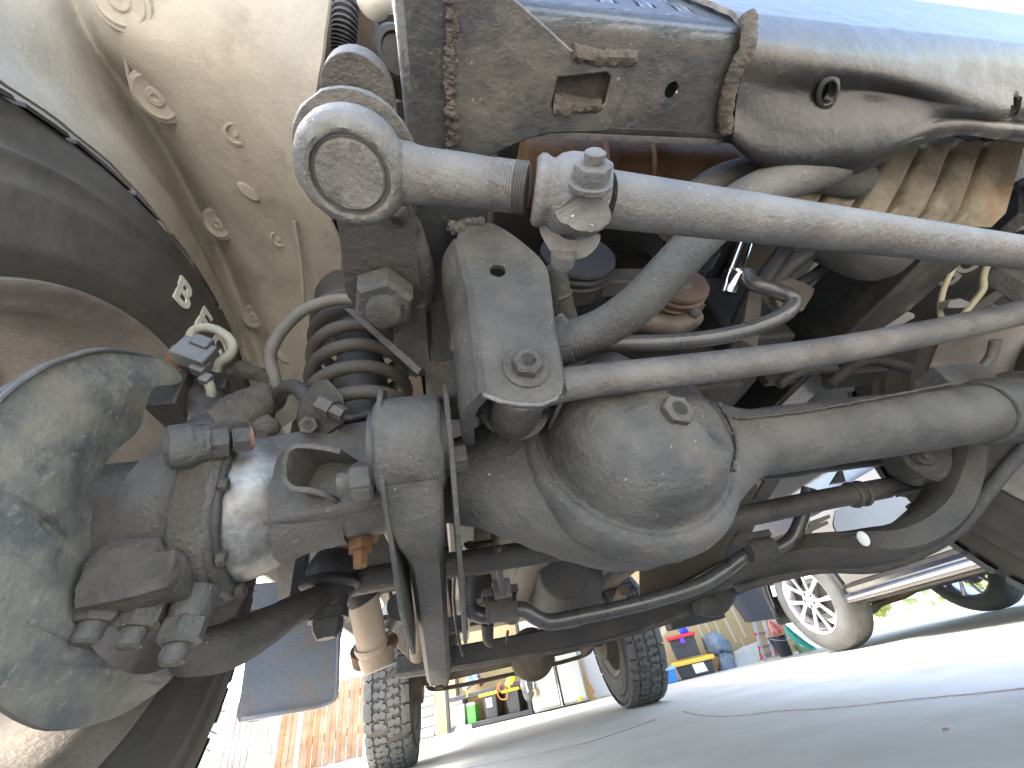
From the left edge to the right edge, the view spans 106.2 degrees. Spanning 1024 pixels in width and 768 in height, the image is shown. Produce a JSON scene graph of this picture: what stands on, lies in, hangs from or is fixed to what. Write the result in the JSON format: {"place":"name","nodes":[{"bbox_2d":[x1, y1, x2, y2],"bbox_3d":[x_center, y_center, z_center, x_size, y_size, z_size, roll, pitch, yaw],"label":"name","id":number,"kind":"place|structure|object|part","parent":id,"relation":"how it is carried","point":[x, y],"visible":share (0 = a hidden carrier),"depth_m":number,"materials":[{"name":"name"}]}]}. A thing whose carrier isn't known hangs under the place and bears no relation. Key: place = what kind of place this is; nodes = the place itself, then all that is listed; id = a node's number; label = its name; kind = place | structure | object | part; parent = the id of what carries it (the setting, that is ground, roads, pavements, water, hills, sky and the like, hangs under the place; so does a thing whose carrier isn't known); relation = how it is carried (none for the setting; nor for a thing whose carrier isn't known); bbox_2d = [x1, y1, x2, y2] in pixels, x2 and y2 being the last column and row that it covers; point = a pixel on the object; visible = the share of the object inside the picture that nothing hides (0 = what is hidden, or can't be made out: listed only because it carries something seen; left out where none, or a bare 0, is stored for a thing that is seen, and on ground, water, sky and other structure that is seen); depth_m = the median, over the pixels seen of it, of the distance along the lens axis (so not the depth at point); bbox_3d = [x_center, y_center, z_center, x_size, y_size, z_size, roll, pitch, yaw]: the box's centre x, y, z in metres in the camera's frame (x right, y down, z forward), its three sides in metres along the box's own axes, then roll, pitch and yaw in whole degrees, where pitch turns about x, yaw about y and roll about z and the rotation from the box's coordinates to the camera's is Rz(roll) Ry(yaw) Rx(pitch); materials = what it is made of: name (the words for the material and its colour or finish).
{"place":"outdoors","nodes":[
{"label":"outdoors","id":0,"kind":"place"},
{"bbox_2d":[198,0,1023,767],"label":"sky","id":1,"kind":"structure","parent":0,"point":[347,672],"materials":[{"name":"white"}]},
{"bbox_2d":[269,595,1023,767],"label":"driveway","id":2,"kind":"structure","parent":0,"point":[944,692],"depth_m":1.36,"materials":[{"name":"concrete"}]},
{"bbox_2d":[203,676,364,767],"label":"wooden fence","id":3,"kind":"object","parent":2,"relation":"on","point":[294,739],"visible":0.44,"depth_m":4.41,"materials":[{"name":"brown wood"}]},
{"bbox_2d":[420,685,438,739],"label":"stone pier","id":4,"kind":"structure","parent":2,"relation":"on","point":[428,720],"depth_m":5.11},
{"bbox_2d":[455,724,471,732],"bbox_3d":[-0.574,4.082,4.549,0.193,0.094,0.085,-28,-40,17],"label":"green bag","id":5,"kind":"object","parent":2,"relation":"on","point":[461,728],"visible":0.88,"depth_m":4.54,"materials":[{"name":"plastic"}]},
{"bbox_2d":[445,623,534,733],"bbox_3d":[-0.331,3.699,5.124,1.112,1.245,0.355,-20,-39,8],"label":"shelf rack","id":6,"kind":"object","parent":2,"relation":"on","point":[530,710],"visible":0.25,"depth_m":4.75,"materials":[{"name":"metal"}]},
{"bbox_2d":[450,703,467,726],"bbox_3d":[-0.641,4.196,4.880,0.218,0.199,0.270,-20,-39,8],"label":"clear tote","id":7,"kind":"object","parent":6,"relation":"on","point":[459,715],"visible":0.79,"depth_m":4.80,"materials":[{"name":"plastic"}]},
{"bbox_2d":[451,695,467,705],"bbox_3d":[-0.662,4.083,4.956,0.160,0.102,0.209,-20,-39,8],"label":"clear tote","id":8,"kind":"object","parent":7,"relation":"on","point":[463,701],"visible":0.3,"depth_m":4.89,"materials":[{"name":"plastic"}]},
{"bbox_2d":[462,674,479,689],"bbox_3d":[-0.534,3.901,5.043,0.253,0.163,0.128,-21,-39,10],"label":"blue bag","id":9,"kind":"object","parent":6,"relation":"on","point":[473,677],"visible":0.46,"depth_m":5.00,"materials":[{"name":"plastic"}]},
{"bbox_2d":[466,701,479,723],"bbox_3d":[-0.487,4.100,4.807,0.112,0.198,0.128,-20,-39,8],"label":"green box","id":10,"kind":"object","parent":6,"relation":"on","point":[472,711],"visible":1,"depth_m":4.77,"materials":[{"name":"green plastic"}]},
{"bbox_2d":[479,690,504,718],"bbox_3d":[-0.224,4.023,4.832,0.247,0.250,0.368,-20,-39,8],"label":"storage tote","id":11,"kind":"object","parent":6,"relation":"on","point":[493,703],"visible":0.85,"depth_m":4.74,"materials":[{"name":"black plastic"}]},
{"bbox_2d":[497,681,507,699],"bbox_3d":[-0.123,3.772,4.724,0.137,0.188,0.012,-20,-39,8],"label":"orange cord","id":12,"kind":"object","parent":6,"relation":"hanging from","point":[501,691],"visible":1,"depth_m":4.72,"materials":[{"name":"orange plastic"}]},
{"bbox_2d":[502,686,525,713],"bbox_3d":[0.051,3.928,4.787,0.237,0.236,0.368,-20,-39,8],"label":"storage tote","id":13,"kind":"object","parent":6,"relation":"on","point":[516,700],"visible":0.87,"depth_m":4.69,"materials":[{"name":"black plastic"}]},
{"bbox_2d":[505,676,516,688],"bbox_3d":[-0.013,3.713,4.801,0.157,0.178,0.121,-29,-41,19],"label":"yellow bag","id":14,"kind":"object","parent":13,"relation":"on","point":[510,681],"visible":0.73,"depth_m":4.76,"materials":[{"name":"yellow plastic"}]},
{"bbox_2d":[520,679,535,701],"bbox_3d":[0.192,3.616,4.651,0.189,0.372,0.218,-15,-38,2],"label":"backpack","id":15,"kind":"object","parent":6,"relation":"hanging from","point":[527,687],"visible":0.47,"depth_m":4.56,"materials":[{"name":"grey fabric"}]},
{"bbox_2d":[532,688,537,697],"bbox_3d":[0.276,3.640,4.527,0.064,0.098,0.054,-18,-39,6],"label":"work glove","id":16,"kind":"object","parent":15,"relation":"hanging from","point":[535,692],"visible":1,"depth_m":4.52,"materials":[{"name":"beige fabric"}]},
{"bbox_2d":[0,0,1023,767],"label":"off road truck","id":17,"kind":"object","parent":2,"relation":"on","point":[408,346],"visible":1,"depth_m":0.40,"materials":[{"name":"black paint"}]},
{"bbox_2d":[519,621,589,712],"bbox_3d":[0.464,3.182,5.093,0.652,1.690,0.430,-20,-39,8],"label":"refrigerator","id":18,"kind":"object","parent":2,"relation":"on","point":[561,685],"visible":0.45,"depth_m":4.53,"materials":[{"name":"grey metal"}]},
{"bbox_3d":[0.264,3.140,4.981,0.333,1.650,0.045,-20,-39,8],"label":"door","id":19,"kind":"part","parent":18,"relation":"part of","materials":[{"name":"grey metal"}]},
{"bbox_3d":[0.584,3.023,4.933,0.272,1.650,0.045,-20,-39,8],"label":"door","id":20,"kind":"part","parent":18,"relation":"part of","materials":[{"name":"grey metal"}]},
{"bbox_2d":[580,659,595,700],"bbox_3d":[0.909,3.533,4.620,0.085,0.465,0.030,-20,-39,8],"label":"wood board","id":21,"kind":"object","parent":2,"relation":"on","point":[591,691],"visible":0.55,"depth_m":4.55,"materials":[{"name":"brown wood"}]},
{"bbox_2d":[430,571,796,735],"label":"garage","id":22,"kind":"structure","parent":2,"relation":"on","point":[735,629],"depth_m":4.79,"materials":[{"name":"beige paint"}]},
{"bbox_2d":[666,666,677,683],"bbox_3d":[1.748,3.220,4.259,0.176,0.134,0.332,-20,-39,8],"label":"blue bin","id":23,"kind":"object","parent":2,"relation":"on","point":[672,676],"visible":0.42,"depth_m":4.14,"materials":[{"name":"plastic"}]},
{"bbox_2d":[671,654,714,679],"bbox_3d":[2.035,3.158,4.290,0.466,0.161,0.418,-20,-39,8],"label":"storage bin","id":24,"kind":"object","parent":2,"relation":"on","point":[701,665],"visible":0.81,"depth_m":4.15,"materials":[{"name":"black plastic"}]},
{"bbox_2d":[666,631,699,659],"bbox_3d":[1.974,3.006,4.410,0.328,0.217,0.349,-20,-39,8],"label":"storage crate","id":25,"kind":"object","parent":24,"relation":"on","point":[684,645],"visible":1,"depth_m":4.31,"materials":[{"name":"black plastic"}]},
{"bbox_2d":[678,627,688,633],"bbox_3d":[1.981,2.857,4.449,0.110,0.098,0.090,-5,-39,-11],"label":"blue scoop","id":26,"kind":"object","parent":25,"relation":"on","point":[683,630],"visible":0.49,"depth_m":4.42,"materials":[{"name":"blue plastic"}]},
{"bbox_2d":[717,651,736,670],"bbox_3d":[2.368,3.102,4.237,0.235,0.256,0.227,-5,-39,-11],"label":"plastic bag","id":27,"kind":"object","parent":2,"relation":"on","point":[726,661],"visible":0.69,"depth_m":4.19,"materials":[{"name":"blue plastic"}]},
{"bbox_2d":[701,631,732,656],"bbox_3d":[2.349,2.999,4.423,0.295,0.252,0.254,-5,-39,-11],"label":"plastic bag","id":28,"kind":"object","parent":27,"relation":"on","point":[715,643],"visible":0.81,"depth_m":4.35,"materials":[{"name":"blue plastic"}]},
{"bbox_2d":[734,641,759,665],"bbox_3d":[2.672,3.092,4.385,0.447,0.191,0.182,-5,-39,-11],"label":"plastic sheet","id":29,"kind":"object","parent":2,"relation":"on","point":[747,654],"visible":0.9,"depth_m":4.39,"materials":[{"name":"white plastic"}]},
{"bbox_2d":[751,620,775,660],"bbox_3d":[2.790,2.753,4.327,0.425,0.561,0.143,23,-51,-37],"label":"step ladder","id":30,"kind":"object","parent":2,"relation":"on","point":[757,634],"visible":0.64,"depth_m":4.19,"materials":[{"name":"metal"}]},
{"bbox_2d":[768,619,782,635],"bbox_3d":[2.919,2.683,4.254,0.157,0.148,0.100,-20,-39,8],"label":"red carton","id":31,"kind":"object","parent":30,"relation":"on","point":[775,627],"visible":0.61,"depth_m":4.21,"materials":[{"name":"red cardboard"}]},
{"bbox_2d":[767,634,792,656],"bbox_3d":[2.801,2.714,3.984,0.196,0.175,0.209,-5,-39,-11],"label":"bucket","id":32,"kind":"object","parent":2,"relation":"on","point":[780,645],"visible":1,"depth_m":3.95,"materials":[{"name":"black plastic"}]},
{"bbox_2d":[733,467,1023,650],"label":"parked car","id":33,"kind":"object","parent":2,"relation":"on","point":[806,606],"visible":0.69,"depth_m":3.01,"materials":[{"name":"silver paint"}]},
{"bbox_3d":[2.483,0.703,2.324,0.025,0.537,1.720,-5,-39,-11],"label":"door","id":34,"kind":"part","parent":33,"relation":"part of","materials":[{"name":"grey paint"}]},
{"bbox_2d":[825,584,987,621],"bbox_3d":[7.697,0.800,4.752,1.388,2.349,12.162,-5,-39,-11],"label":"hedge","id":35,"kind":"object","parent":2,"relation":"on","point":[910,601],"visible":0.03,"depth_m":7.11,"materials":[{"name":"green plant"}]},
{"bbox_2d":[801,595,1023,641],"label":"kerb","id":36,"kind":"structure","parent":2,"relation":"on","point":[937,612],"depth_m":4.46,"materials":[{"name":"concrete"}]},
{"bbox_2d":[878,603,952,619],"bbox_3d":[6.086,2.163,4.187,2.400,0.060,6.000,-5,-39,-11],"label":"planting bed","id":37,"kind":"object","parent":2,"relation":"on","point":[919,610],"visible":0.17,"depth_m":6.12,"materials":[{"name":"white"}]},
{"bbox_2d":[870,604,892,619],"bbox_3d":[5.395,3.265,5.705,0.620,0.400,0.566,4,-42,-21],"label":"grass clump","id":38,"kind":"object","parent":37,"relation":"on","point":[882,613],"visible":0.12,"depth_m":5.60,"materials":[{"name":"green plant"}]},
{"bbox_2d":[922,590,950,603],"bbox_3d":[6.305,3.022,5.556,0.645,0.249,0.617,-29,-41,19],"label":"grass clump","id":39,"kind":"object","parent":37,"relation":"on","point":[936,597],"visible":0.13,"depth_m":5.54,"materials":[{"name":"green plant"}]},
{"bbox_2d":[963,581,986,589],"bbox_3d":[6.186,2.682,5.143,0.574,0.299,0.649,-34,-43,23],"label":"grass clump","id":40,"kind":"object","parent":37,"relation":"on","point":[980,586],"visible":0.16,"depth_m":5.06,"materials":[{"name":"green plant"}]},
{"bbox_2d":[914,592,933,609],"bbox_3d":[4.909,2.370,4.849,0.070,1.000,0.070,-5,-39,-11],"label":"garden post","id":41,"kind":"object","parent":2,"relation":"on","point":[923,601],"depth_m":4.63,"materials":[{"name":"white"}]},
{"bbox_2d":[784,626,813,650],"bbox_3d":[2.931,2.593,3.922,0.171,0.240,0.082,-25,-40,13],"label":"teal tool","id":42,"kind":"object","parent":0,"point":[794,636],"visible":1,"depth_m":3.90,"materials":[{"name":"plastic"}]},
{"bbox_2d":[793,642,816,652],"bbox_3d":[3.001,2.707,3.942,0.194,0.131,0.084,-20,-39,8],"label":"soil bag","id":43,"kind":"object","parent":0,"point":[799,648],"visible":0.56,"depth_m":3.92,"materials":[{"name":"green plastic"}]}
]}

